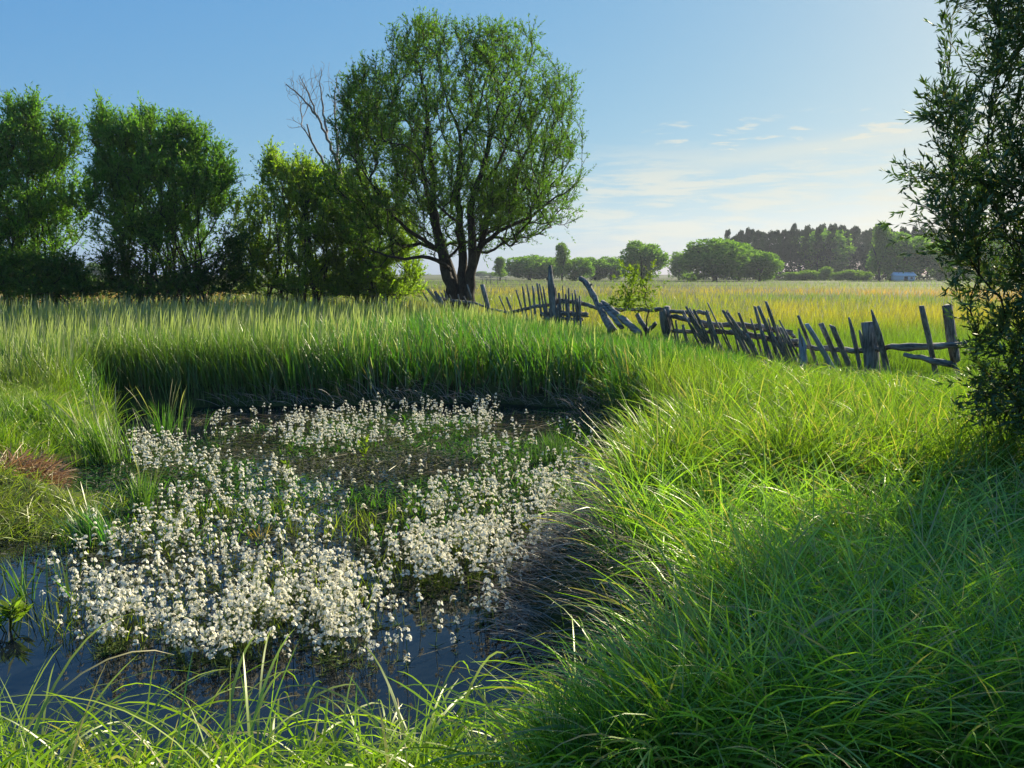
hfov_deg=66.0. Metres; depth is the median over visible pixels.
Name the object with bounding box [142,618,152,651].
water violet
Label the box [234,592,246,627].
water violet
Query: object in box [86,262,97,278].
broadleaf tree
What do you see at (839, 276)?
bush
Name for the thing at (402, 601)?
water violet
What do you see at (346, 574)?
water violet
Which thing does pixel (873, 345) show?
picket fence
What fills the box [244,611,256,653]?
water violet
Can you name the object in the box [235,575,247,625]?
water violet
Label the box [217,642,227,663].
water violet
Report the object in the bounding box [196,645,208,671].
water violet
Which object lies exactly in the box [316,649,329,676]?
water violet
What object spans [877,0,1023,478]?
willow tree
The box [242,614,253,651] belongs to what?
water violet
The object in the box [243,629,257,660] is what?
water violet
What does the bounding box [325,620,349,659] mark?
water violet
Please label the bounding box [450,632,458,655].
water violet
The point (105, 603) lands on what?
water violet
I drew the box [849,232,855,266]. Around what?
pine tree
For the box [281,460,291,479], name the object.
marsh plant
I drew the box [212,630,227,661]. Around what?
water violet
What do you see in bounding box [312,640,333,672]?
water violet
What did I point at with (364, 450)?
marsh plant
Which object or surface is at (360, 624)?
water violet
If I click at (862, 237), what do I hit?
pine tree
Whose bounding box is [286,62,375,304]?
dead tree
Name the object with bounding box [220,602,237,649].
water violet
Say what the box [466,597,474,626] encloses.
water violet
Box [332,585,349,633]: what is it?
water violet
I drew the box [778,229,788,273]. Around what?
pine tree
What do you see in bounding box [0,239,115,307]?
shrub
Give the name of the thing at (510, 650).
bent blade
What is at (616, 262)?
broadleaf tree
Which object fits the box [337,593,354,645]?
water violet
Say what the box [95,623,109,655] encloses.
water violet
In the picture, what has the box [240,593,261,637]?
water violet
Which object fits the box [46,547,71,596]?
grass clump
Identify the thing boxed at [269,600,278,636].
water violet
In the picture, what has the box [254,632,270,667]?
water violet
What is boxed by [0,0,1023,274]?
sky
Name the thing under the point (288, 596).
water violet
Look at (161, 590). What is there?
water violet
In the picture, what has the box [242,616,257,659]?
water violet
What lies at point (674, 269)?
broadleaf tree
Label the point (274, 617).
water violet
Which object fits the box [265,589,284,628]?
water violet
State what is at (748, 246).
broadleaf tree
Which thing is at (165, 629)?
water violet
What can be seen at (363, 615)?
water violet
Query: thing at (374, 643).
water violet
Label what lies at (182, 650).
water violet
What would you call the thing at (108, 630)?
water violet
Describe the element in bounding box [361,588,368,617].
water violet
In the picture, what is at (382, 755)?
bank grass
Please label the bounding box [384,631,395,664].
water violet
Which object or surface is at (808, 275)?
bush
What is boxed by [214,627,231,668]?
water violet
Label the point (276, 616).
water violet
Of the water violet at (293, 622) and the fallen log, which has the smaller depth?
the water violet at (293, 622)
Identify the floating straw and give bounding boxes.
[0,407,613,657]
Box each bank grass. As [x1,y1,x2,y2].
[0,350,154,543]
[0,487,995,767]
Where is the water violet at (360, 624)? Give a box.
[344,606,365,650]
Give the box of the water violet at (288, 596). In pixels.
[282,588,292,637]
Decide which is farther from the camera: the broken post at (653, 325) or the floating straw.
the broken post at (653, 325)
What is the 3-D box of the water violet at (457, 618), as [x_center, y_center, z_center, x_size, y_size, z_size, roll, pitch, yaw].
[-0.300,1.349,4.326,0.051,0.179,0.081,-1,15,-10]
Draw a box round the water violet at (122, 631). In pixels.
[115,628,126,651]
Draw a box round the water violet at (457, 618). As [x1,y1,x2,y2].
[454,616,461,641]
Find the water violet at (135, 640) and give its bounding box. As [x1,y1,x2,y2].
[132,639,140,661]
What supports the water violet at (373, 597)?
on the water
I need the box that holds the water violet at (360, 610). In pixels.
[356,599,363,631]
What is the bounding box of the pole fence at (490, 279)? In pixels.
[480,277,507,283]
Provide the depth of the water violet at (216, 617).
4.11 m
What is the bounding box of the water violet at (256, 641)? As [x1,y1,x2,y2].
[254,635,260,663]
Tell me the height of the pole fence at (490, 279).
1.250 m
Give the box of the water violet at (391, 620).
[388,613,398,644]
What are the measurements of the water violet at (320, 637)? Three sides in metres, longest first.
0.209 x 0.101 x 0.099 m
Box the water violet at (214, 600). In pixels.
[213,592,222,627]
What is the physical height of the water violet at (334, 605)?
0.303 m
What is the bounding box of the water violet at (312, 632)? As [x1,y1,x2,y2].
[302,629,316,665]
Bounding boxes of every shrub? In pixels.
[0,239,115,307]
[80,218,260,310]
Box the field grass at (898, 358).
[0,279,1023,384]
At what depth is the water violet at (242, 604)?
4.27 m
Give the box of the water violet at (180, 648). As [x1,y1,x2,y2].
[174,624,187,662]
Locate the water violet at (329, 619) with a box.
[321,606,335,651]
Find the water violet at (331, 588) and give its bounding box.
[328,581,344,627]
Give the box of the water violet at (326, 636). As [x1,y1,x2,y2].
[315,619,331,660]
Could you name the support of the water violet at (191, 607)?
on the water
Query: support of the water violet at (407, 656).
on the water
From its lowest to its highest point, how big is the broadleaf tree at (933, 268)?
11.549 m
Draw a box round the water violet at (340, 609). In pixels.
[336,598,352,647]
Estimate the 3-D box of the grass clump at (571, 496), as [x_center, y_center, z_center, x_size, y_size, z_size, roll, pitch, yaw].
[0.475,0.949,6.201,0.533,0.476,0.615,-4,9,-26]
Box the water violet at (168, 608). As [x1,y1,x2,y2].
[166,607,177,648]
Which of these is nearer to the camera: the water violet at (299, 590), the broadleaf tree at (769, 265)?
the water violet at (299, 590)
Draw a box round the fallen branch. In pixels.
[578,276,616,333]
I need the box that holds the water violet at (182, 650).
[180,643,194,669]
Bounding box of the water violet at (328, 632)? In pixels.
[320,613,332,661]
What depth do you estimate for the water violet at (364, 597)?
4.65 m
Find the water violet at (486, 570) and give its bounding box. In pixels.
[484,569,501,608]
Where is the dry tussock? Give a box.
[0,441,80,488]
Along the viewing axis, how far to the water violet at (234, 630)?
4.17 m
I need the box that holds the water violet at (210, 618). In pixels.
[207,616,225,654]
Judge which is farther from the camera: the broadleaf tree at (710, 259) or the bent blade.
the broadleaf tree at (710, 259)
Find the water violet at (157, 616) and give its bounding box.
[155,609,162,639]
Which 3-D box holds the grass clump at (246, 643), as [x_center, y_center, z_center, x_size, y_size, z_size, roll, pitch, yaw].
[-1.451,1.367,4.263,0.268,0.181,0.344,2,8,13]
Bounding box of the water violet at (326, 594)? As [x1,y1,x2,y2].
[318,587,332,636]
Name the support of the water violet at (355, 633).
on the water
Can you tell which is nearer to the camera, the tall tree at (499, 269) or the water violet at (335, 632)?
the water violet at (335, 632)
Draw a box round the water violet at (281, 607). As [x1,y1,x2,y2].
[268,604,286,647]
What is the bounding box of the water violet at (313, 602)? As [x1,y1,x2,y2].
[303,601,314,636]
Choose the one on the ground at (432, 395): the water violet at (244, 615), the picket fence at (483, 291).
the picket fence at (483, 291)
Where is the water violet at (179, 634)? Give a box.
[172,617,187,660]
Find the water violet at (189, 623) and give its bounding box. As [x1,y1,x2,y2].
[185,622,207,664]
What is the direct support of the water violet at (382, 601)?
on the water
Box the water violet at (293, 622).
[283,613,297,658]
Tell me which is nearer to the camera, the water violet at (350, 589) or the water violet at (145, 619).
the water violet at (145, 619)
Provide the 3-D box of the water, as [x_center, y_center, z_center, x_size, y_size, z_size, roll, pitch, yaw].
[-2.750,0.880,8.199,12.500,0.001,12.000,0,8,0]
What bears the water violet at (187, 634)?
on the water
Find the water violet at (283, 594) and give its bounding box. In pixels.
[277,587,293,617]
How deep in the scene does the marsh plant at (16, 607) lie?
4.45 m
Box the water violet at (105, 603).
[97,601,111,654]
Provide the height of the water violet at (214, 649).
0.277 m
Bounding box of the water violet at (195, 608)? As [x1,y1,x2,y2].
[193,601,201,633]
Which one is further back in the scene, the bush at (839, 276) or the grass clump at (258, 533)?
the bush at (839, 276)
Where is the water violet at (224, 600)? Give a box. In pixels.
[219,588,232,649]
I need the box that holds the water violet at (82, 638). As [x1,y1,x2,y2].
[74,629,98,662]
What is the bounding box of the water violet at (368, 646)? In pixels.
[364,637,376,676]
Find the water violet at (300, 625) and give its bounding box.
[294,610,307,650]
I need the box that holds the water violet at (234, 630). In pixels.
[228,611,238,654]
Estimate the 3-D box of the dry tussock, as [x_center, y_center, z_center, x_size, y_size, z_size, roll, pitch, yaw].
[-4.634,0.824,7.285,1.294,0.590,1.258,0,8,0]
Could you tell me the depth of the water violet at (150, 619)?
4.28 m
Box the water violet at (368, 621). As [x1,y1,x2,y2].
[359,611,371,656]
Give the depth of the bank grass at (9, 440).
7.97 m
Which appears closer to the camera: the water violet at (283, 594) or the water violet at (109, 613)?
the water violet at (109, 613)
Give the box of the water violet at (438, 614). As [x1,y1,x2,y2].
[429,601,443,647]
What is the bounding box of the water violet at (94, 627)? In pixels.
[85,611,102,652]
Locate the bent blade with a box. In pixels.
[501,647,531,657]
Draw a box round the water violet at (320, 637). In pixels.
[314,626,328,664]
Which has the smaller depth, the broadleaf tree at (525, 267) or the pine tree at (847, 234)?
the broadleaf tree at (525, 267)
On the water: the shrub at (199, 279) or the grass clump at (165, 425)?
the grass clump at (165, 425)
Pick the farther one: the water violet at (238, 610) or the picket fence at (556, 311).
the picket fence at (556, 311)
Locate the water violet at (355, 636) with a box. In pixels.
[352,625,362,669]
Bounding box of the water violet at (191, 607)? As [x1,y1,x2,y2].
[189,606,207,645]
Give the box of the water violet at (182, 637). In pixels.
[175,625,200,670]
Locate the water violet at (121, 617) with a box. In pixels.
[109,606,132,647]
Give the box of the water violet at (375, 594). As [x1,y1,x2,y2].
[372,587,384,629]
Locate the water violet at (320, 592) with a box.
[308,591,323,633]
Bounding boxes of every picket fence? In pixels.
[422,284,508,314]
[499,265,588,327]
[574,301,808,364]
[790,304,966,377]
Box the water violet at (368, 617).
[358,598,375,634]
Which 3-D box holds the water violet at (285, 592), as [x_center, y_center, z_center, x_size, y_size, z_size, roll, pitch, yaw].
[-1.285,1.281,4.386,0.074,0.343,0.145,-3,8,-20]
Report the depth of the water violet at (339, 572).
4.58 m
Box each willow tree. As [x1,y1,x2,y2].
[0,81,100,309]
[69,85,248,309]
[308,5,594,309]
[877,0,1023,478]
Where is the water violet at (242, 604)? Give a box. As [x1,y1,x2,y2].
[227,601,243,635]
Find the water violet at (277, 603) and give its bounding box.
[273,594,282,633]
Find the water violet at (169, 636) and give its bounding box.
[164,621,177,649]
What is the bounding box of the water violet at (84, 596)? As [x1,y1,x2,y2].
[82,593,111,651]
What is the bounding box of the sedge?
[418,340,1023,767]
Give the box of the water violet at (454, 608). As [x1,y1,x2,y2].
[449,595,462,624]
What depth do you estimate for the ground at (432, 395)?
12.34 m
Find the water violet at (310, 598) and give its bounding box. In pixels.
[300,596,312,630]
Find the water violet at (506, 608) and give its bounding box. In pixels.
[504,601,512,624]
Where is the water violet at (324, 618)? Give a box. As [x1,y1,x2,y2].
[319,610,328,640]
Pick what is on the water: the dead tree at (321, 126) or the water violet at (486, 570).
the water violet at (486, 570)
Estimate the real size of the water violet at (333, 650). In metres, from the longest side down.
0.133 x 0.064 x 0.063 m
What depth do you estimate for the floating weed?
6.92 m
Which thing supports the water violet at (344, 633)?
on the water
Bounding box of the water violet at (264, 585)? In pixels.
[260,583,272,639]
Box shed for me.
[890,272,916,280]
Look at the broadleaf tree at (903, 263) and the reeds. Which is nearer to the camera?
the reeds
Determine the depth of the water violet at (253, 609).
4.33 m
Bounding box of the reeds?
[0,303,758,451]
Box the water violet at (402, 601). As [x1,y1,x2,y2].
[399,598,411,626]
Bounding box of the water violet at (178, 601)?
[164,593,184,651]
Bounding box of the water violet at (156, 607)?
[149,588,170,643]
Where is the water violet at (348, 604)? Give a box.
[342,600,357,646]
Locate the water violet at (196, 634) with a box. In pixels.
[189,629,201,658]
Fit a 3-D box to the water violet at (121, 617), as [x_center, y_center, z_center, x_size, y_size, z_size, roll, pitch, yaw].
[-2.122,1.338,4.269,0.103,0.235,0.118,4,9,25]
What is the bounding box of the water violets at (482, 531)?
[38,387,608,649]
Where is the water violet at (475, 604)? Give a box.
[472,596,486,631]
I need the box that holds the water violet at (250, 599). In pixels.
[245,597,252,633]
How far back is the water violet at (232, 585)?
4.51 m
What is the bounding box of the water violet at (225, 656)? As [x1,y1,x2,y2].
[218,640,234,666]
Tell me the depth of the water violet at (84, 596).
4.18 m
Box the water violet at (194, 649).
[188,644,198,668]
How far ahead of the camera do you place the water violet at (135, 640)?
4.11 m
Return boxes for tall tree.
[490,256,508,279]
[553,242,572,280]
[865,220,892,280]
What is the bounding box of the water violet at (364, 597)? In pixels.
[362,586,368,612]
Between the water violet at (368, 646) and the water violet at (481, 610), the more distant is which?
the water violet at (481, 610)
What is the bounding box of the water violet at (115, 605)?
[100,601,117,650]
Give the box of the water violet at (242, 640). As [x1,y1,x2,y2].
[235,620,246,668]
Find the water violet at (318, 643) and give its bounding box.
[313,637,321,664]
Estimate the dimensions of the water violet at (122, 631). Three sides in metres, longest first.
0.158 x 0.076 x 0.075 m
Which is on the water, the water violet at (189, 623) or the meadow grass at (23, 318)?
the water violet at (189, 623)
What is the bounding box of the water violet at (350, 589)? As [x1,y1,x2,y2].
[349,587,358,622]
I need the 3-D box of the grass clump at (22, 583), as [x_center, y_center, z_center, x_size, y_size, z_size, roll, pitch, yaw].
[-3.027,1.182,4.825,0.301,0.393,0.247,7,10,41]
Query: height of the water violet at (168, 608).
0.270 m
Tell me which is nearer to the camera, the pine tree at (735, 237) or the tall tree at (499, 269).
the tall tree at (499, 269)
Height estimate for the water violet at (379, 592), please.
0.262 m
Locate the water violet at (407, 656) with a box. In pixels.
[400,653,409,674]
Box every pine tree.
[724,229,730,239]
[730,235,737,279]
[736,229,743,242]
[743,226,752,243]
[750,229,755,246]
[753,230,764,279]
[761,233,767,250]
[765,232,772,251]
[770,230,782,279]
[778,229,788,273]
[779,231,790,279]
[782,228,797,271]
[790,229,801,268]
[797,228,810,264]
[811,225,824,269]
[819,223,826,231]
[823,223,837,278]
[838,225,846,240]
[842,231,852,271]
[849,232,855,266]
[850,225,860,269]
[856,230,868,269]
[859,230,870,271]
[899,226,907,234]
[911,225,917,237]
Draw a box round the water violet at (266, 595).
[259,593,269,645]
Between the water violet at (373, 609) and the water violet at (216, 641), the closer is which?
the water violet at (216, 641)
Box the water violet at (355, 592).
[347,591,358,631]
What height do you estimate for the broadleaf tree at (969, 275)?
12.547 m
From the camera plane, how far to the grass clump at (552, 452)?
8.47 m
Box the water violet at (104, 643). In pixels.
[96,625,113,654]
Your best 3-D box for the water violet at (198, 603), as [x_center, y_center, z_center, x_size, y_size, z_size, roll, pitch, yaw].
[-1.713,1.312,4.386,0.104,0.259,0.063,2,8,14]
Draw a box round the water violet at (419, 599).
[416,592,430,626]
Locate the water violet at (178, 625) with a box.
[172,623,186,657]
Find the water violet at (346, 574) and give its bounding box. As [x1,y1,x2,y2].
[339,571,350,623]
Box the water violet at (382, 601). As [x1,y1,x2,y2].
[377,596,389,629]
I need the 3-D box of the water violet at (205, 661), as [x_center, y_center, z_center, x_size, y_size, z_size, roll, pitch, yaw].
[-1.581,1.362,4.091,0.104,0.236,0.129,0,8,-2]
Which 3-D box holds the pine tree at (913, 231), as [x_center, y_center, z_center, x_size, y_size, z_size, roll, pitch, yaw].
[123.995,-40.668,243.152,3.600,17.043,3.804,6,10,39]
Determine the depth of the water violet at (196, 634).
4.14 m
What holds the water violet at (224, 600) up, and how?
on the water
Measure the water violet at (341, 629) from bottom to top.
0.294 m
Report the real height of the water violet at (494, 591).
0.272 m
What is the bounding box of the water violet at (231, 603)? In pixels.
[219,593,236,647]
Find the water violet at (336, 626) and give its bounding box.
[331,612,348,667]
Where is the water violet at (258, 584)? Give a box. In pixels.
[252,575,259,623]
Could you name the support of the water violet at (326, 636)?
on the water
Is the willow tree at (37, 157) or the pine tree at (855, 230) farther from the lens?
the pine tree at (855, 230)
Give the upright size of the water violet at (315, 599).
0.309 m
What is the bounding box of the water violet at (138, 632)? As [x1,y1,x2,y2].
[129,626,142,653]
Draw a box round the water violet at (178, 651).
[171,638,188,669]
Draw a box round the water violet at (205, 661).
[197,628,215,663]
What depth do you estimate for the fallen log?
18.36 m
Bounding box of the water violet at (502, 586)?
[483,585,505,623]
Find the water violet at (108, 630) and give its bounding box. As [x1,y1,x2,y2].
[97,624,114,658]
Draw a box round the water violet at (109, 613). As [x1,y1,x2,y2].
[103,605,125,652]
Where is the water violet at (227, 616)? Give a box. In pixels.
[224,595,232,640]
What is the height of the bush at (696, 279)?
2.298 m
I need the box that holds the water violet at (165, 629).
[159,621,170,659]
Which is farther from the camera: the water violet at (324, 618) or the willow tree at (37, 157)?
the willow tree at (37, 157)
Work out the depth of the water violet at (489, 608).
4.37 m
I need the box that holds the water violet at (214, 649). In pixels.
[206,627,217,666]
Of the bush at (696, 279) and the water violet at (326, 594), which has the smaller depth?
the water violet at (326, 594)
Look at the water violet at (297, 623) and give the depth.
4.29 m
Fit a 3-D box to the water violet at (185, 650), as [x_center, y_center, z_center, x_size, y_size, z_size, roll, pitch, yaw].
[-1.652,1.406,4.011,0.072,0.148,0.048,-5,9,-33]
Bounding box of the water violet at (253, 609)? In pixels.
[247,601,256,635]
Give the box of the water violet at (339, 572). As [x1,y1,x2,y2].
[335,570,344,618]
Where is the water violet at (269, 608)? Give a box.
[267,606,276,636]
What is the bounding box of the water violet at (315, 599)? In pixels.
[311,587,325,630]
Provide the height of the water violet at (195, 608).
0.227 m
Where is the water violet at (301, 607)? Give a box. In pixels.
[295,598,311,650]
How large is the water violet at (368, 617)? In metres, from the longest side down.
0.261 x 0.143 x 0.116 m
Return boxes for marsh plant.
[0,590,32,632]
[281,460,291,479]
[357,434,368,462]
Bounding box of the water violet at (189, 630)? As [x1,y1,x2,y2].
[174,618,193,662]
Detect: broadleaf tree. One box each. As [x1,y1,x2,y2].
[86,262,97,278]
[95,265,104,277]
[475,271,486,276]
[504,254,555,279]
[531,256,563,279]
[553,256,594,280]
[584,257,616,279]
[597,256,626,279]
[618,240,673,280]
[667,251,686,279]
[677,237,752,280]
[724,243,753,280]
[738,249,785,280]
[791,228,856,279]
[865,231,945,279]
[923,240,963,280]
[955,238,1013,280]
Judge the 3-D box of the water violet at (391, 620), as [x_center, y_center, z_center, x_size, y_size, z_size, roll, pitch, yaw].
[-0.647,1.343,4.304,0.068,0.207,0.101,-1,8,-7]
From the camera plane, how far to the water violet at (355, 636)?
4.04 m
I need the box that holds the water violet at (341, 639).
[330,627,346,656]
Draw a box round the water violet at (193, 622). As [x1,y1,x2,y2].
[186,609,195,643]
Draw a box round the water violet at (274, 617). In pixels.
[263,605,279,644]
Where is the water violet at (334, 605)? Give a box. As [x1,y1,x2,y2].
[326,603,337,651]
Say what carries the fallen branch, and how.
on the ground at (432, 395)
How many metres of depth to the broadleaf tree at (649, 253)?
200.21 m
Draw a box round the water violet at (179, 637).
[169,628,182,667]
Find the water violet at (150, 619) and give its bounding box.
[145,612,165,643]
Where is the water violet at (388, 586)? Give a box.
[385,576,406,625]
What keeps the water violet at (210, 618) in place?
on the water
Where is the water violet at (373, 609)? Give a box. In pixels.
[358,604,375,644]
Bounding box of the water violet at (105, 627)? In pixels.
[102,625,125,653]
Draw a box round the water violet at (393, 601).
[390,595,398,626]
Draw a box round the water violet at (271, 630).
[266,626,276,657]
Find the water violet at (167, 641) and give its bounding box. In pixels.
[159,633,175,667]
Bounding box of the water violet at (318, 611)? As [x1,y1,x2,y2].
[317,603,329,642]
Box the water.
[0,402,613,767]
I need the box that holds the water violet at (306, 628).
[301,619,311,652]
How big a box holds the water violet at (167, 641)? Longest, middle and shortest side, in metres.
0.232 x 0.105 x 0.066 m
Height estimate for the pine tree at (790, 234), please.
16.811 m
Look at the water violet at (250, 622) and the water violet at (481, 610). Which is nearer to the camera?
the water violet at (250, 622)
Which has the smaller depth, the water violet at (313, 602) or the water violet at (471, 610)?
the water violet at (313, 602)
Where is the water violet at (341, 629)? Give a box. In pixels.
[329,621,343,668]
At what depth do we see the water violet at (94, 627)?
4.20 m
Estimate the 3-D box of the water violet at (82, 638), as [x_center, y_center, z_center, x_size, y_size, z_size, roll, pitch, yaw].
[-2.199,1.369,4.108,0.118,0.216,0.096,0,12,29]
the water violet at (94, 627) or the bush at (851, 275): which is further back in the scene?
the bush at (851, 275)
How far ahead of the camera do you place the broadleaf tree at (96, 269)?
295.04 m
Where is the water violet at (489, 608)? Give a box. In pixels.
[487,600,505,640]
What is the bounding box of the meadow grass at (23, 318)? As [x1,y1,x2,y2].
[0,290,770,418]
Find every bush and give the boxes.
[211,135,370,309]
[304,162,435,311]
[682,273,697,280]
[778,272,800,280]
[792,270,821,280]
[817,266,833,280]
[832,272,847,280]
[841,269,867,280]
[856,271,874,280]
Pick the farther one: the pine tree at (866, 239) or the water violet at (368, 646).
the pine tree at (866, 239)
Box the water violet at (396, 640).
[393,627,402,662]
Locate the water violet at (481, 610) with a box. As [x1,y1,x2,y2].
[473,595,485,627]
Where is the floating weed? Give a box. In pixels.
[0,408,611,654]
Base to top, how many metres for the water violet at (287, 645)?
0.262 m
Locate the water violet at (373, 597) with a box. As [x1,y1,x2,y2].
[367,589,380,626]
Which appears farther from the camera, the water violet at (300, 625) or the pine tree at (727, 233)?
the pine tree at (727, 233)
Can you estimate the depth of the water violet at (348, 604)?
4.24 m
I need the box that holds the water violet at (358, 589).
[353,588,362,618]
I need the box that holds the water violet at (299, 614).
[296,611,309,641]
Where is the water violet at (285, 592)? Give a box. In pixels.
[277,580,286,636]
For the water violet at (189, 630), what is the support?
on the water
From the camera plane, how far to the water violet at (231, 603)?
4.23 m
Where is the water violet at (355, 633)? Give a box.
[347,627,364,661]
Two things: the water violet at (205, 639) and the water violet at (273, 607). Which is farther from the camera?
the water violet at (273, 607)
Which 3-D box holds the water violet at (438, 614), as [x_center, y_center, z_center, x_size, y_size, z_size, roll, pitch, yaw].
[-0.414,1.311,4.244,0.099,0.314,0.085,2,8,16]
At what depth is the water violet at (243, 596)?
4.30 m
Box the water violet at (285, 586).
[282,576,290,618]
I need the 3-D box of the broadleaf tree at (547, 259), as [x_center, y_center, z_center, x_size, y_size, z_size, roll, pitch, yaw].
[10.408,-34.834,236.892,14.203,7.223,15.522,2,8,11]
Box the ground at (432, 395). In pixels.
[0,275,1021,696]
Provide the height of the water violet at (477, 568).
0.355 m
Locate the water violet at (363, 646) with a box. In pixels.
[356,631,370,662]
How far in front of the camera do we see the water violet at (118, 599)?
4.25 m
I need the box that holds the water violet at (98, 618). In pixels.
[95,617,116,653]
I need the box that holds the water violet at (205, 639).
[200,626,224,676]
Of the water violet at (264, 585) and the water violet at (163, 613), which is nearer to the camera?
the water violet at (163, 613)
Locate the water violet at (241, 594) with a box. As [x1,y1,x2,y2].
[237,593,247,631]
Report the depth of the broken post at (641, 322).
18.18 m
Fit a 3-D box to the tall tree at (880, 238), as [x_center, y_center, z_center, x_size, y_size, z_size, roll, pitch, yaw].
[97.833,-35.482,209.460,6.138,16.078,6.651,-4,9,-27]
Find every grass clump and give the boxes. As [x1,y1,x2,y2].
[0,541,41,604]
[31,481,135,549]
[39,388,142,465]
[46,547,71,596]
[111,380,212,438]
[112,445,167,513]
[228,620,271,647]
[244,523,275,539]
[514,426,574,466]
[538,476,593,529]
[556,602,596,664]
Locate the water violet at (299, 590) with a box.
[294,589,302,634]
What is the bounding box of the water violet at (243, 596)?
[234,587,248,646]
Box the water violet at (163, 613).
[161,600,180,656]
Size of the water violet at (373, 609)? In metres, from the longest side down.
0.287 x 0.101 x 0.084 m
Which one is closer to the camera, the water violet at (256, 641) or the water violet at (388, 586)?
the water violet at (256, 641)
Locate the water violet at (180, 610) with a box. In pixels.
[159,608,182,660]
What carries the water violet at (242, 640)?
on the water
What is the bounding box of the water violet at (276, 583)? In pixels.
[266,580,279,624]
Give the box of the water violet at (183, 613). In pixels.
[176,612,196,660]
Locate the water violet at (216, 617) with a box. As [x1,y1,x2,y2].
[212,603,234,657]
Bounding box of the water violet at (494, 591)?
[484,589,497,628]
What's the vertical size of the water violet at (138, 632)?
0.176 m
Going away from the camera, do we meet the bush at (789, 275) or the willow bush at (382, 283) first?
the willow bush at (382, 283)
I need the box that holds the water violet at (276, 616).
[272,602,287,634]
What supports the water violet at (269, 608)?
on the water
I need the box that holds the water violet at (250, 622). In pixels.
[247,615,256,648]
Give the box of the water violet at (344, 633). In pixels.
[332,626,350,663]
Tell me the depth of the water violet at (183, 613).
4.12 m
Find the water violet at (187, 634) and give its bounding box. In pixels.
[181,626,198,668]
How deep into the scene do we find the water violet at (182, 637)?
4.00 m
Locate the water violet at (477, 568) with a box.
[467,558,483,606]
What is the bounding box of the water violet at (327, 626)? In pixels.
[313,610,335,649]
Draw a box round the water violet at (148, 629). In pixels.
[141,624,152,646]
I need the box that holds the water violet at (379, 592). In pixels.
[365,584,381,622]
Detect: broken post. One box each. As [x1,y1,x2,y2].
[635,313,647,333]
[648,321,656,332]
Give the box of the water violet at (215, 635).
[209,626,218,655]
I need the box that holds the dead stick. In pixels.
[648,554,688,586]
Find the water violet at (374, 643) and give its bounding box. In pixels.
[365,640,378,672]
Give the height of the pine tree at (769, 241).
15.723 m
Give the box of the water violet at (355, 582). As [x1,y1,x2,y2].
[349,572,361,625]
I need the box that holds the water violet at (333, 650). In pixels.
[327,644,335,663]
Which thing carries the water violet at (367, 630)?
on the water
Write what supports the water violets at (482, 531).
on the water
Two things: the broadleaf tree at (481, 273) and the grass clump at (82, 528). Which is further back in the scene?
the broadleaf tree at (481, 273)
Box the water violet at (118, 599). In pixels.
[94,597,120,652]
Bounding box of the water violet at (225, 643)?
[222,624,236,674]
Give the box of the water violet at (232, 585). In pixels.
[227,584,243,627]
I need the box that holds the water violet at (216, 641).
[205,630,231,660]
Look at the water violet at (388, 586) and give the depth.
4.51 m
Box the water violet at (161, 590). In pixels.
[157,589,171,637]
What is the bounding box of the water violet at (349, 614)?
[341,612,353,648]
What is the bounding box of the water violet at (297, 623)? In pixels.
[293,611,306,643]
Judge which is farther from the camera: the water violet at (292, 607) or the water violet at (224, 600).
the water violet at (292, 607)
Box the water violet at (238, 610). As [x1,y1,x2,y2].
[230,609,241,651]
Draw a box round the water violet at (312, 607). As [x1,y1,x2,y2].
[309,588,317,630]
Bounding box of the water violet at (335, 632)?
[322,616,340,655]
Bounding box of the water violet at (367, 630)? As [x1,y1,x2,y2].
[363,627,374,666]
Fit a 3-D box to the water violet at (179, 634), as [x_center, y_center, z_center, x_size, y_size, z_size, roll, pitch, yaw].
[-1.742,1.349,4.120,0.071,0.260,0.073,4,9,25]
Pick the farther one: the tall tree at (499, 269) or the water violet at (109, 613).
the tall tree at (499, 269)
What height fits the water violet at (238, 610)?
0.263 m
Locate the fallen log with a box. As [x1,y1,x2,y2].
[599,300,641,336]
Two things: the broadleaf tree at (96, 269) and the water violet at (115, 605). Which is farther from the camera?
the broadleaf tree at (96, 269)
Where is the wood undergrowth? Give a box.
[705,240,1023,279]
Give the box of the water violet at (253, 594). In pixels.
[249,585,274,634]
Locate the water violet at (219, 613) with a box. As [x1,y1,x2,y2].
[213,610,224,643]
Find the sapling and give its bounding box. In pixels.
[606,252,669,337]
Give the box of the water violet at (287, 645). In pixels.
[278,635,293,674]
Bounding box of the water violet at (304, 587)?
[299,586,313,624]
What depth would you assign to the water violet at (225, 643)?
3.94 m
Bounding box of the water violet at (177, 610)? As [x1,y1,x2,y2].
[172,604,184,650]
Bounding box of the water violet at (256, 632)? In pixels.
[248,630,261,662]
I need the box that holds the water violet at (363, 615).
[358,608,368,635]
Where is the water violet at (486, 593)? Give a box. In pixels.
[480,578,491,622]
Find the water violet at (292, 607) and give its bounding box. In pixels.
[289,606,296,627]
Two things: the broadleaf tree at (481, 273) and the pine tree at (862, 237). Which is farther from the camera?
the broadleaf tree at (481, 273)
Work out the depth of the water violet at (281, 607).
4.25 m
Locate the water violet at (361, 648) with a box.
[355,647,364,667]
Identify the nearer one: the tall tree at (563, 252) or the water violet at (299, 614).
the water violet at (299, 614)
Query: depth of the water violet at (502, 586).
4.59 m
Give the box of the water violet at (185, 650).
[182,645,188,669]
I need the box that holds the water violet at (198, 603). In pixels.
[196,597,214,633]
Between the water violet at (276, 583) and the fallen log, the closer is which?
the water violet at (276, 583)
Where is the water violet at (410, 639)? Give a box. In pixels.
[395,627,414,667]
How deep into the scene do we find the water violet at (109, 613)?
4.16 m
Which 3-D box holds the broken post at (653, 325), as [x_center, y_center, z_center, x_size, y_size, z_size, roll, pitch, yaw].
[3.201,-1.294,17.945,0.110,0.268,0.296,-6,10,-37]

